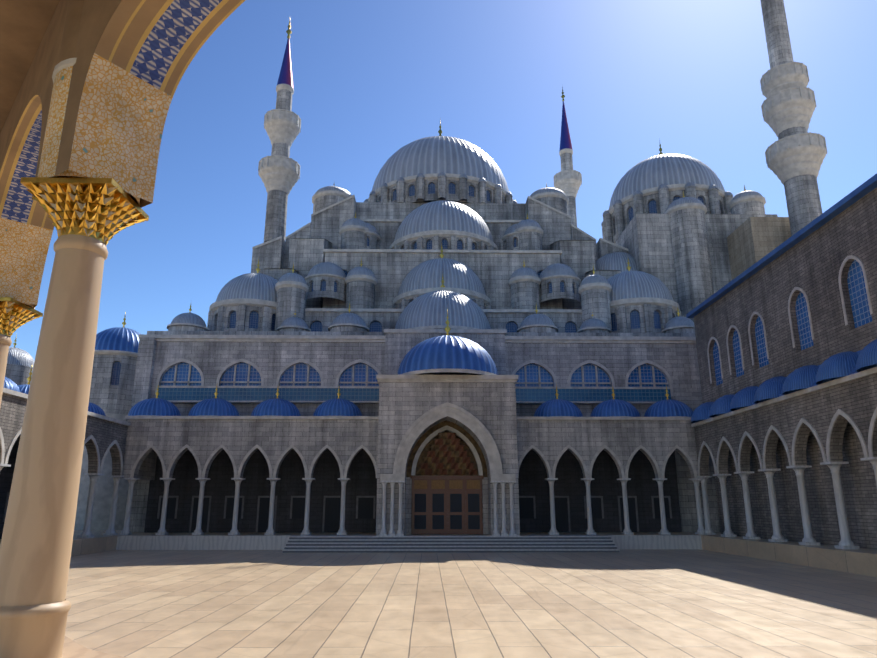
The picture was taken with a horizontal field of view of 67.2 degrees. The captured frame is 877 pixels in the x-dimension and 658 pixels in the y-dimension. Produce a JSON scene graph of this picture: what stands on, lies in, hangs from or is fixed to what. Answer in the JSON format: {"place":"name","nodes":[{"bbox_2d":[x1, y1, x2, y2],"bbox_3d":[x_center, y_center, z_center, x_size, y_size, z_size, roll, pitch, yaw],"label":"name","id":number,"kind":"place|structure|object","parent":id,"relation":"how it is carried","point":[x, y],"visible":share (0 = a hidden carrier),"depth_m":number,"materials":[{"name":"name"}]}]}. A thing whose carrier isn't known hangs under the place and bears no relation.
{"place":"outdoors","nodes":[
{"label":"outdoors","id":0,"kind":"place"},
{"bbox_2d":[0,0,59,132],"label":"arcade ceiling","id":1,"kind":"structure","parent":0,"point":[24,24],"depth_m":18.11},
{"bbox_2d":[0,464,123,537],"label":"columns","id":2,"kind":"structure","parent":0,"point":[86,533],"depth_m":42.50,"materials":[{"name":"grey stone"}]},
{"bbox_2d":[5,172,790,531],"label":"mosque building","id":3,"kind":"structure","parent":0,"point":[691,256],"depth_m":63.84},
{"bbox_2d":[258,20,300,241],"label":"minaret","id":4,"kind":"object","parent":3,"relation":"on","point":[279,171],"visible":1,"depth_m":73.26,"materials":[{"name":"stone"}]},
{"bbox_2d":[7,121,761,367],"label":"domes","id":5,"kind":"structure","parent":3,"relation":"on","point":[437,155],"depth_m":61.82,"materials":[{"name":"metal"}]},
{"bbox_2d":[554,86,581,226],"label":"minaret","id":6,"kind":"object","parent":3,"relation":"on","point":[568,180],"visible":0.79,"depth_m":93.47,"materials":[{"name":"stone"}]},
{"bbox_2d":[760,0,826,235],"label":"minaret","id":7,"kind":"object","parent":3,"relation":"on","point":[795,153],"visible":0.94,"depth_m":60.66,"materials":[{"name":"stone"}]},
{"bbox_2d":[131,329,702,416],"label":"upper facade wall","id":8,"kind":"structure","parent":0,"point":[246,375],"depth_m":52.66,"materials":[{"name":"grey stone"}]},
{"bbox_2d":[10,0,876,360],"label":"sky","id":9,"kind":"structure","parent":0,"point":[372,79],"materials":[{"name":"blue"}]},
{"bbox_2d":[65,549,876,657],"bbox_3d":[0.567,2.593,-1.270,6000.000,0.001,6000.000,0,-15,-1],"label":"courtyard ground","id":10,"kind":"structure","parent":0,"point":[662,603],"depth_m":19.39,"materials":[{"name":"beige stone"}]},
{"bbox_2d":[0,388,130,555],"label":"wing wall","id":11,"kind":"structure","parent":10,"relation":"on","point":[104,435],"depth_m":40.94,"materials":[{"name":"grey stone"}]},
{"bbox_2d":[3,366,105,415],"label":"small domes","id":12,"kind":"structure","parent":11,"relation":"on","point":[10,384],"depth_m":38.32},
{"bbox_2d":[0,177,148,657],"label":"columns","id":13,"kind":"structure","parent":10,"relation":"on","point":[39,522],"depth_m":12.76,"materials":[{"name":"beige stone"}]},
{"bbox_2d":[0,0,244,308],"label":"foreground arcade arches","id":14,"kind":"structure","parent":13,"relation":"on","point":[97,90],"depth_m":14.37,"materials":[{"name":"beige stone"}]},
{"bbox_2d":[73,530,720,552],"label":"platform steps","id":15,"kind":"structure","parent":10,"relation":"on","point":[372,542],"depth_m":43.27,"materials":[{"name":"stone"}]},
{"bbox_2d":[122,416,697,532],"bbox_3d":[-1.951,10.802,48.529,40.750,8.120,4.880,0,-15,-1],"label":"arcade","id":16,"kind":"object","parent":15,"relation":"on","point":[327,452],"depth_m":49.35},
{"bbox_2d":[125,382,692,420],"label":"small domes","id":17,"kind":"structure","parent":16,"relation":"on","point":[338,406],"depth_m":48.20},
{"bbox_2d":[119,478,703,534],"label":"columns","id":18,"kind":"structure","parent":15,"relation":"on","point":[342,530],"depth_m":45.93,"materials":[{"name":"grey stone"}]},
{"bbox_2d":[376,375,519,535],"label":"portal block","id":19,"kind":"structure","parent":15,"relation":"on","point":[447,463],"depth_m":46.14,"materials":[{"name":"grey stone"}]},
{"bbox_2d":[398,309,497,374],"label":"dome","id":20,"kind":"structure","parent":19,"relation":"on","point":[447,352],"depth_m":46.85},
{"bbox_2d":[691,187,876,576],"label":"wing wall","id":21,"kind":"structure","parent":0,"point":[811,299],"depth_m":34.87,"materials":[{"name":"grey stone"}]},
{"bbox_2d":[686,173,876,317],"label":"wing roof","id":22,"kind":"structure","parent":21,"relation":"on","point":[851,198],"depth_m":35.38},
{"bbox_2d":[691,339,876,422],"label":"small domes","id":23,"kind":"structure","parent":21,"relation":"attached to","point":[838,365],"depth_m":33.79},
{"bbox_2d":[697,457,876,548],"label":"columns","id":24,"kind":"structure","parent":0,"point":[845,542],"depth_m":36.54,"materials":[{"name":"grey stone"}]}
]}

